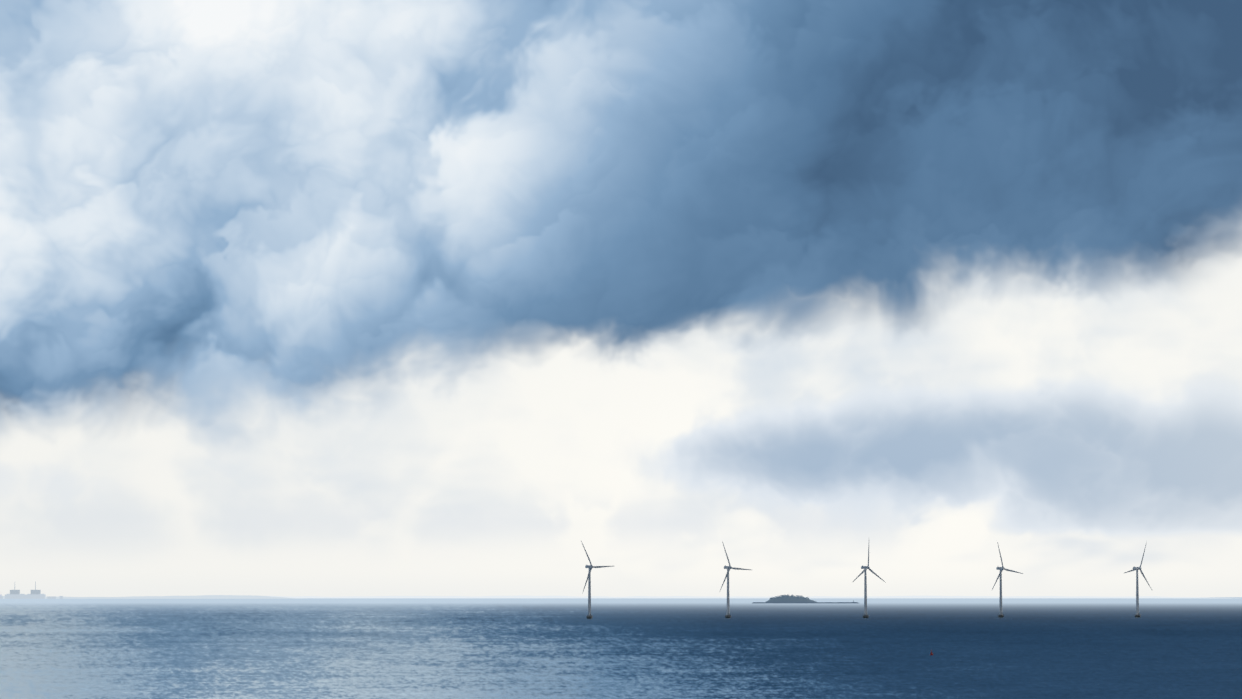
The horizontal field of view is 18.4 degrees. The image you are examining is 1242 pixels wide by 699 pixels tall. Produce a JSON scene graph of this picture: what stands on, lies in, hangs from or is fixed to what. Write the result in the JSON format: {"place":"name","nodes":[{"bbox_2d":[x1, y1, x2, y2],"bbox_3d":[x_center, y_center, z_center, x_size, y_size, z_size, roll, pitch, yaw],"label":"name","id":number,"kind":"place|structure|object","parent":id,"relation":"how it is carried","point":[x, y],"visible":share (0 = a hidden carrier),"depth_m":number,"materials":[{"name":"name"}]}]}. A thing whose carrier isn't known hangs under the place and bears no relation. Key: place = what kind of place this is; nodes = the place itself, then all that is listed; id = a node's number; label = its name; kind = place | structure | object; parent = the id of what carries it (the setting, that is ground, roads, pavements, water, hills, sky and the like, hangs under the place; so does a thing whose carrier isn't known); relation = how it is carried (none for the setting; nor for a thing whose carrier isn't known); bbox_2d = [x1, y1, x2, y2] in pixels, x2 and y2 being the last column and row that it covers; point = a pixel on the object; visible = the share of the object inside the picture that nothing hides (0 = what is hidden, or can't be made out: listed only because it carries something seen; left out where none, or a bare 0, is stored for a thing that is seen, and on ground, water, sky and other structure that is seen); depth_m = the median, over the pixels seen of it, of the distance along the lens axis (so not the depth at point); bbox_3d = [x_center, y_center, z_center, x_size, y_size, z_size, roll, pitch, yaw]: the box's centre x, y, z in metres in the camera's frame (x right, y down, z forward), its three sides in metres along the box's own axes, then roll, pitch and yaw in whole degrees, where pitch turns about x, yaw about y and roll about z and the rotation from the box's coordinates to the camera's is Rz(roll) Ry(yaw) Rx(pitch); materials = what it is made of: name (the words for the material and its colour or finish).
{"place":"outdoors","nodes":[
{"label":"outdoors","id":0,"kind":"place"},
{"bbox_2d":[3,595,300,598],"bbox_3d":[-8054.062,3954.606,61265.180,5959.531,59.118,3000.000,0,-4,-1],"label":"coast","id":1,"kind":"structure","parent":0,"point":[207,597],"depth_m":59784.05,"materials":[{"name":"grey"}]},
{"bbox_2d":[0,581,62,598],"bbox_3d":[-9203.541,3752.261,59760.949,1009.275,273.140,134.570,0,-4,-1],"label":"power station","id":2,"kind":"object","parent":1,"relation":"on","point":[16,594],"visible":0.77,"depth_m":59689.77,"materials":[{"name":"grey"}]},
{"bbox_2d":[0,597,1241,698],"bbox_3d":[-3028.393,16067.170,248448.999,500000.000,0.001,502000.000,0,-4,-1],"label":"sea","id":3,"kind":"structure","parent":0,"point":[651,648],"depth_m":1998.43,"materials":[{"name":"liquid"}]},
{"bbox_2d":[581,541,612,618],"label":"wind turbine","id":4,"kind":"object","parent":3,"relation":"on","point":[590,567],"visible":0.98,"depth_m":4771.15,"materials":[{"name":"paint"}]},
{"bbox_2d":[720,542,750,617],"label":"wind turbine","id":5,"kind":"object","parent":3,"relation":"on","point":[728,568],"visible":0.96,"depth_m":4902.56,"materials":[{"name":"paint"}]},
{"bbox_2d":[853,547,885,617],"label":"wind turbine","id":6,"kind":"object","parent":3,"relation":"on","point":[865,568],"visible":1,"depth_m":4905.65,"materials":[{"name":"paint"}]},
{"bbox_2d":[992,542,1022,616],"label":"wind turbine","id":7,"kind":"object","parent":3,"relation":"on","point":[1002,568],"visible":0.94,"depth_m":5043.69,"materials":[{"name":"paint"}]},
{"bbox_2d":[1125,542,1151,616],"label":"wind turbine","id":8,"kind":"object","parent":3,"relation":"on","point":[1137,594],"visible":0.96,"depth_m":5046.81,"materials":[{"name":"paint"}]},
{"bbox_2d":[0,0,1241,596],"label":"sky","id":9,"kind":"structure","parent":0,"point":[323,298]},
{"bbox_2d":[270,595,1207,597],"bbox_3d":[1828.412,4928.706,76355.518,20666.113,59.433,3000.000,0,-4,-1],"label":"coast","id":10,"kind":"structure","parent":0,"point":[520,596],"depth_m":74855.01,"materials":[{"name":"grey"}]},
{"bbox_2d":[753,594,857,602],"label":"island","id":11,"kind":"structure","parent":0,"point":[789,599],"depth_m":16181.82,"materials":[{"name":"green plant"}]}
]}

